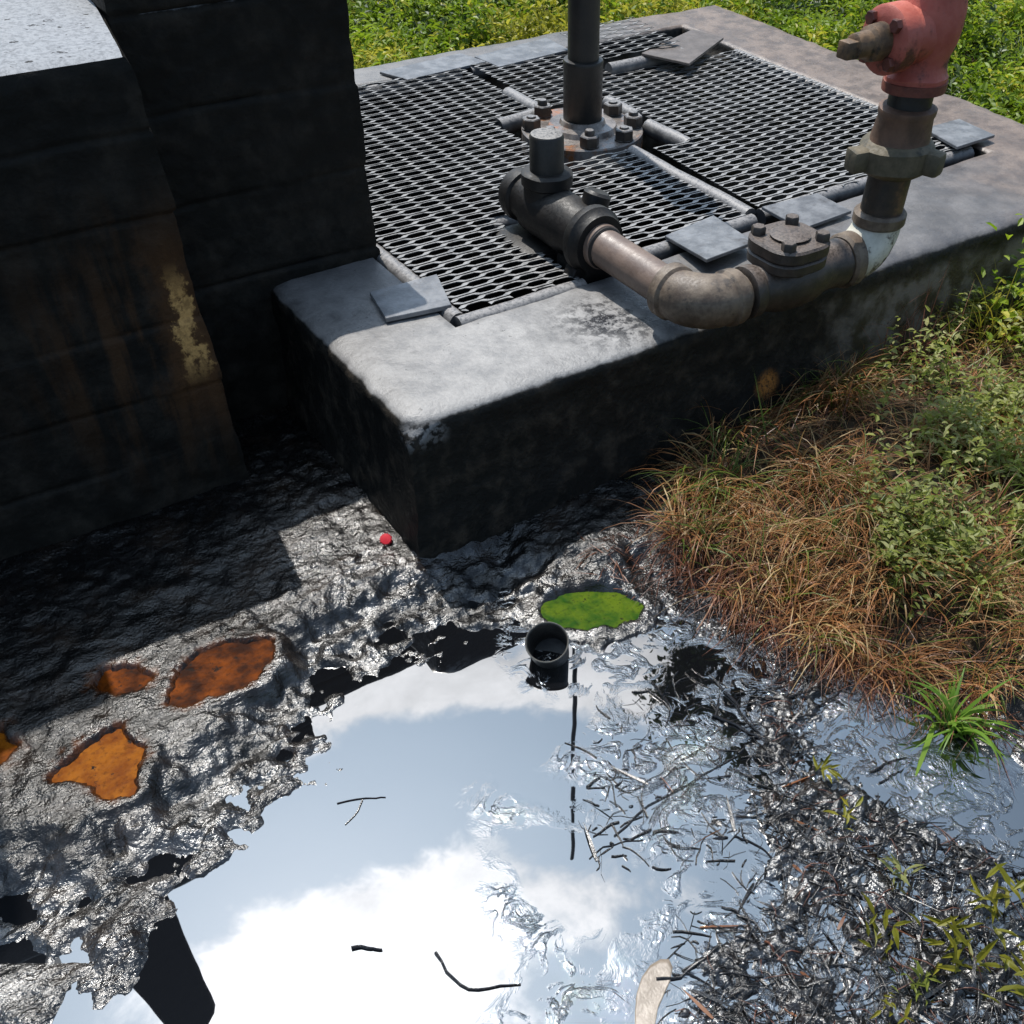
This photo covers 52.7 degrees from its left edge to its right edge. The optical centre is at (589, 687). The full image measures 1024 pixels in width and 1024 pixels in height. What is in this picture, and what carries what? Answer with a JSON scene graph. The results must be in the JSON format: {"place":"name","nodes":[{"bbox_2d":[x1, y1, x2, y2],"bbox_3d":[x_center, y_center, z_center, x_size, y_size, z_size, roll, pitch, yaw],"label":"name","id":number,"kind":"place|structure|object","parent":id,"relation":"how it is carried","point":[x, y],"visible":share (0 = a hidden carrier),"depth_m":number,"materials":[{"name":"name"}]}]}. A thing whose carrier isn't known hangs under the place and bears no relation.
{"place":"outdoors","nodes":[
{"label":"outdoors","id":0,"kind":"place"},
{"bbox_2d":[0,0,1023,1023],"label":"ground","id":1,"kind":"structure","parent":0,"point":[291,558],"depth_m":2.20,"materials":[{"name":"black soil"}]},
{"bbox_2d":[0,733,16,763],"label":"rusty puddle","id":2,"kind":"object","parent":1,"relation":"on","point":[6,748],"visible":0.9,"depth_m":1.99,"materials":[{"name":"liquid"}]},
{"bbox_2d":[52,729,143,798],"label":"rusty puddle","id":3,"kind":"object","parent":1,"relation":"on","point":[105,765],"visible":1,"depth_m":1.96,"materials":[{"name":"liquid"}]},
{"bbox_2d":[0,0,248,560],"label":"foundation block","id":4,"kind":"structure","parent":1,"relation":"on","point":[113,406],"depth_m":2.11,"materials":[{"name":"concrete"}]},
{"bbox_2d":[97,669,151,693],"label":"rusty puddle","id":5,"kind":"object","parent":1,"relation":"on","point":[121,681],"visible":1,"depth_m":2.11,"materials":[{"name":"liquid"}]},
{"bbox_2d":[168,639,272,706],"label":"rusty puddle","id":6,"kind":"object","parent":1,"relation":"on","point":[224,668],"visible":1,"depth_m":2.14,"materials":[{"name":"liquid"}]},
{"bbox_2d":[91,0,379,420],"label":"foundation block","id":7,"kind":"structure","parent":1,"relation":"on","point":[252,108],"depth_m":2.35,"materials":[{"name":"concrete"}]},
{"bbox_2d":[379,533,392,544],"bbox_3d":[-0.478,-0.349,2.419,0.030,0.024,0.028,1,47,-1],"label":"bottle cap","id":8,"kind":"object","parent":1,"relation":"on","point":[385,538],"visible":1,"depth_m":2.41,"materials":[{"name":"red plastic"}]},
{"bbox_2d":[0,587,1023,1023],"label":"oil pool","id":9,"kind":"structure","parent":1,"relation":"on","point":[464,849],"depth_m":1.91,"materials":[{"name":"black liquid"}]},
{"bbox_2d":[337,797,385,824],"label":"twig","id":10,"kind":"object","parent":9,"relation":"on","point":[360,803],"visible":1,"depth_m":1.97,"materials":[{"name":"wood"}]},
{"bbox_2d":[351,945,381,950],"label":"twig","id":11,"kind":"object","parent":9,"relation":"on","point":[353,947],"visible":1,"depth_m":1.75,"materials":[{"name":"wood"}]},
{"bbox_2d":[434,951,520,990],"bbox_3d":[-0.196,0.486,1.722,0.160,0.006,0.044,17,49,14],"label":"twig","id":12,"kind":"object","parent":9,"relation":"on","point":[453,977],"visible":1,"depth_m":1.71,"materials":[{"name":"wood"}]},
{"bbox_2d":[525,622,568,668],"bbox_3d":[-0.088,-0.082,2.220,0.108,0.108,0.105,-26,53,-24],"label":"pipe","id":13,"kind":"object","parent":9,"relation":"on","point":[549,636],"visible":0.96,"depth_m":2.22,"materials":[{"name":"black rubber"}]},
{"bbox_2d":[541,591,643,629],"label":"green puddle","id":14,"kind":"object","parent":9,"relation":"on","point":[585,610],"visible":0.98,"depth_m":2.34,"materials":[{"name":"liquid"}]},
{"bbox_2d":[589,840,648,865],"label":"twig","id":15,"kind":"object","parent":9,"relation":"on","point":[623,847],"visible":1,"depth_m":1.91,"materials":[{"name":"wood"}]},
{"bbox_2d":[635,959,671,1023],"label":"plastic scrap","id":16,"kind":"object","parent":9,"relation":"on","point":[651,991],"visible":1,"depth_m":1.71,"materials":[{"name":"white plastic"}]},
{"bbox_2d":[651,681,669,726],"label":"twig","id":17,"kind":"object","parent":9,"relation":"on","point":[655,685],"visible":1,"depth_m":2.17,"materials":[{"name":"wood"}]},
{"bbox_2d":[614,755,738,835],"bbox_3d":[0.164,0.197,2.002,0.321,0.004,0.055,-26,53,-24],"label":"twig","id":18,"kind":"object","parent":9,"relation":"on","point":[645,807],"visible":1,"depth_m":1.99,"materials":[{"name":"wood"}]},
{"bbox_2d":[656,945,718,980],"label":"twig","id":19,"kind":"object","parent":9,"relation":"on","point":[686,971],"visible":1,"depth_m":1.74,"materials":[{"name":"wood"}]},
{"bbox_2d":[683,970,725,997],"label":"twig","id":20,"kind":"object","parent":9,"relation":"on","point":[694,976],"visible":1,"depth_m":1.73,"materials":[{"name":"wood"}]},
{"bbox_2d":[712,714,758,737],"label":"twig","id":21,"kind":"object","parent":9,"relation":"on","point":[730,722],"visible":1,"depth_m":2.12,"materials":[{"name":"wood"}]},
{"bbox_2d":[723,691,760,734],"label":"twig","id":22,"kind":"object","parent":9,"relation":"on","point":[737,706],"visible":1,"depth_m":2.14,"materials":[{"name":"wood"}]},
{"bbox_2d":[734,823,771,857],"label":"twig","id":23,"kind":"object","parent":9,"relation":"on","point":[745,839],"visible":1,"depth_m":1.92,"materials":[{"name":"wood"}]},
{"bbox_2d":[818,682,852,706],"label":"twig","id":24,"kind":"object","parent":9,"relation":"on","point":[827,700],"visible":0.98,"depth_m":2.17,"materials":[{"name":"wood"}]},
{"bbox_2d":[870,757,906,772],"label":"twig","id":25,"kind":"object","parent":9,"relation":"on","point":[879,767],"visible":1,"depth_m":2.05,"materials":[{"name":"wood"}]},
{"bbox_2d":[879,769,903,783],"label":"twig","id":26,"kind":"object","parent":9,"relation":"on","point":[887,778],"visible":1,"depth_m":2.03,"materials":[{"name":"wood"}]},
{"bbox_2d":[271,5,1023,557],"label":"concrete curb","id":27,"kind":"structure","parent":1,"relation":"on","point":[435,435],"depth_m":2.60,"materials":[{"name":"concrete"}]},
{"bbox_2d":[370,274,451,321],"bbox_3d":[-0.431,-0.950,2.503,0.190,0.010,0.165,-19,50,-18],"label":"steel plate","id":28,"kind":"object","parent":27,"relation":"on","point":[421,296],"visible":1,"depth_m":2.49,"materials":[{"name":"grey metal"}]},
{"bbox_2d":[380,53,485,81],"bbox_3d":[-0.558,-2.224,3.689,0.369,0.008,0.136,-32,55,-27],"label":"steel plate","id":29,"kind":"object","parent":27,"relation":"on","point":[441,65],"visible":1,"depth_m":3.68,"materials":[{"name":"grey metal"}]},
{"bbox_2d":[358,68,587,327],"bbox_3d":[-0.380,-1.541,3.089,0.974,0.080,1.659,-26,53,-24],"label":"steel grating","id":30,"kind":"object","parent":27,"relation":"on","point":[523,105],"visible":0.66,"depth_m":2.95,"materials":[{"name":"grey metal"}]},
{"bbox_2d":[475,38,567,67],"bbox_3d":[-0.244,-2.359,3.821,0.356,0.008,0.168,-32,56,-27],"label":"steel plate","id":31,"kind":"object","parent":27,"relation":"on","point":[529,51],"visible":0.86,"depth_m":3.81,"materials":[{"name":"grey metal"}]},
{"bbox_2d":[467,52,637,106],"bbox_3d":[-0.131,-2.158,3.672,0.396,0.058,0.542,-26,53,-24],"label":"steel grating","id":32,"kind":"object","parent":27,"relation":"on","point":[483,71],"visible":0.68,"depth_m":3.68,"materials":[{"name":"grey metal"}]},
{"bbox_2d":[522,0,642,171],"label":"wellhead","id":33,"kind":"object","parent":27,"relation":"on","point":[585,123],"visible":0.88,"depth_m":3.21,"materials":[{"name":"grey metal"}]},
{"bbox_2d":[560,17,682,78],"bbox_3d":[0.122,-2.387,3.832,0.344,0.083,0.366,-26,53,-24],"label":"steel grating","id":34,"kind":"object","parent":27,"relation":"on","point":[629,65],"visible":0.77,"depth_m":3.75,"materials":[{"name":"grey metal"}]},
{"bbox_2d":[642,29,722,65],"bbox_3d":[0.379,-2.391,3.837,0.189,0.034,0.444,23,50,18],"label":"steel plate","id":35,"kind":"object","parent":34,"relation":"on","point":[695,45],"visible":0.95,"depth_m":3.80,"materials":[{"name":"grey metal"}]},
{"bbox_2d":[564,145,757,259],"bbox_3d":[0.134,-1.395,2.964,0.473,0.063,0.633,-26,53,-24],"label":"steel grating","id":36,"kind":"object","parent":27,"relation":"on","point":[742,215],"visible":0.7,"depth_m":2.95,"materials":[{"name":"grey metal"}]},
{"bbox_2d":[665,215,747,262],"bbox_3d":[0.320,-1.191,2.724,0.219,0.030,0.238,-26,53,-24],"label":"steel plate","id":37,"kind":"object","parent":36,"relation":"on","point":[710,238],"visible":0.86,"depth_m":2.71,"materials":[{"name":"grey metal"}]},
{"bbox_2d":[491,0,967,328],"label":"flow line","id":38,"kind":"object","parent":27,"relation":"on","point":[905,49],"visible":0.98,"depth_m":2.37,"materials":[{"name":"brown metal"}]},
{"bbox_2d":[539,49,974,224],"bbox_3d":[0.540,-1.876,3.422,0.927,0.067,1.201,-26,53,-24],"label":"steel grating","id":39,"kind":"object","parent":27,"relation":"on","point":[685,145],"visible":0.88,"depth_m":3.35,"materials":[{"name":"grey metal"}]},
{"bbox_2d":[762,193,850,227],"bbox_3d":[0.614,-1.335,2.880,0.215,0.018,0.155,-26,53,-24],"label":"steel plate","id":40,"kind":"object","parent":27,"relation":"on","point":[814,210],"visible":0.86,"depth_m":2.88,"materials":[{"name":"grey metal"}]},
{"bbox_2d":[931,119,994,148],"bbox_3d":[1.187,-1.784,3.311,0.230,0.020,0.194,-26,53,-24],"label":"steel plate","id":41,"kind":"object","parent":27,"relation":"on","point":[957,133],"visible":0.86,"depth_m":3.30,"materials":[{"name":"grey metal"}]},
{"bbox_2d":[347,0,1023,360],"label":"meadow weeds","id":42,"kind":"object","parent":1,"relation":"on","point":[482,28],"visible":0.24,"depth_m":4.32,"materials":[{"name":"green plant"}]},
{"bbox_2d":[631,404,812,554],"bbox_3d":[0.315,-0.528,2.507,0.458,0.239,0.467,21,50,17],"label":"grass tuft","id":43,"kind":"object","parent":1,"relation":"on","point":[732,474],"visible":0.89,"depth_m":2.48,"materials":[{"name":"brown plant"}]},
{"bbox_2d":[754,374,810,443],"bbox_3d":[0.462,-0.695,2.560,0.171,0.194,0.037,34,55,26],"label":"grass stalk","id":44,"kind":"object","parent":1,"relation":"on","point":[767,414],"depth_m":2.59,"materials":[{"name":"plant"}]},
{"bbox_2d":[565,535,1023,1023],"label":"oily litter","id":45,"kind":"object","parent":1,"relation":"on","point":[859,915],"visible":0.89,"depth_m":1.86,"materials":[{"name":"plant"}]},
{"bbox_2d":[764,940,801,978],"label":"twig","id":46,"kind":"object","parent":45,"relation":"on","point":[772,948],"visible":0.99,"depth_m":1.76,"materials":[{"name":"brown wood"}]},
{"bbox_2d":[813,753,842,782],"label":"leaf sprig","id":47,"kind":"object","parent":45,"relation":"on","point":[834,773],"visible":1,"depth_m":2.01,"materials":[{"name":"green plant"}]},
{"bbox_2d":[870,992,914,1023],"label":"leaf sprig","id":48,"kind":"object","parent":45,"relation":"on","point":[878,1012],"visible":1,"depth_m":1.68,"materials":[{"name":"green plant"}]},
{"bbox_2d":[876,853,925,889],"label":"leaf sprig","id":49,"kind":"object","parent":45,"relation":"on","point":[895,861],"visible":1,"depth_m":1.86,"materials":[{"name":"green plant"}]},
{"bbox_2d":[889,959,942,1004],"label":"leaf sprig","id":50,"kind":"object","parent":45,"relation":"on","point":[925,982],"visible":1,"depth_m":1.70,"materials":[{"name":"green plant"}]},
{"bbox_2d":[908,912,982,974],"bbox_3d":[0.619,0.427,1.754,0.117,0.050,0.115,-7,48,-8],"label":"leaf sprig","id":51,"kind":"object","parent":45,"relation":"on","point":[943,923],"visible":0.93,"depth_m":1.76,"materials":[{"name":"green plant"}]},
{"bbox_2d":[966,862,1023,949],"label":"leaf sprig","id":52,"kind":"object","parent":45,"relation":"on","point":[993,896],"visible":1,"depth_m":1.78,"materials":[{"name":"green plant"}]},
{"bbox_2d":[571,287,1023,787],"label":"dry grass","id":53,"kind":"structure","parent":1,"relation":"on","point":[835,394],"depth_m":2.37,"materials":[{"name":"plant"}]},
{"bbox_2d":[763,549,832,604],"bbox_3d":[0.469,-0.244,2.324,0.174,0.107,0.151,-26,53,-24],"label":"grass tuft","id":54,"kind":"object","parent":1,"relation":"on","point":[790,587],"visible":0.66,"depth_m":2.33,"materials":[{"name":"brown plant"}]},
{"bbox_2d":[643,269,1023,687],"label":"green grass","id":55,"kind":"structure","parent":1,"relation":"on","point":[960,520],"depth_m":2.38,"materials":[{"name":"plant"}]},
{"bbox_2d":[824,796,862,831],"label":"leaf sprig","id":56,"kind":"object","parent":1,"relation":"on","point":[846,815],"visible":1,"depth_m":1.94,"materials":[{"name":"green plant"}]},
{"bbox_2d":[858,893,912,953],"bbox_3d":[0.494,0.407,1.775,0.099,0.055,0.113,-26,53,-24],"label":"leaf sprig","id":57,"kind":"object","parent":1,"relation":"on","point":[895,932],"visible":1,"depth_m":1.77,"materials":[{"name":"green plant"}]},
{"bbox_2d":[863,264,991,394],"bbox_3d":[0.942,-0.998,2.798,0.467,0.289,0.509,-26,53,-24],"label":"grass tuft","id":58,"kind":"object","parent":1,"relation":"on","point":[910,343],"visible":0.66,"depth_m":2.86,"materials":[{"name":"plant"}]},
{"bbox_2d":[857,260,1023,623],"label":"leafy weeds","id":59,"kind":"object","parent":1,"relation":"on","point":[1015,391],"visible":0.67,"depth_m":2.45,"materials":[{"name":"green plant"}]},
{"bbox_2d":[894,663,1023,774],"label":"grass tuft","id":60,"kind":"object","parent":1,"relation":"on","point":[964,716],"visible":0.98,"depth_m":2.09,"materials":[{"name":"green plant"}]},
{"bbox_2d":[927,259,1023,367],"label":"grass tuft","id":61,"kind":"object","parent":1,"relation":"on","point":[980,323],"visible":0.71,"depth_m":2.93,"materials":[{"name":"green plant"}]},
{"bbox_2d":[937,921,1023,1003],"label":"leaf sprig","id":62,"kind":"object","parent":1,"relation":"on","point":[1008,961],"visible":0.99,"depth_m":1.72,"materials":[{"name":"green plant"}]}
]}

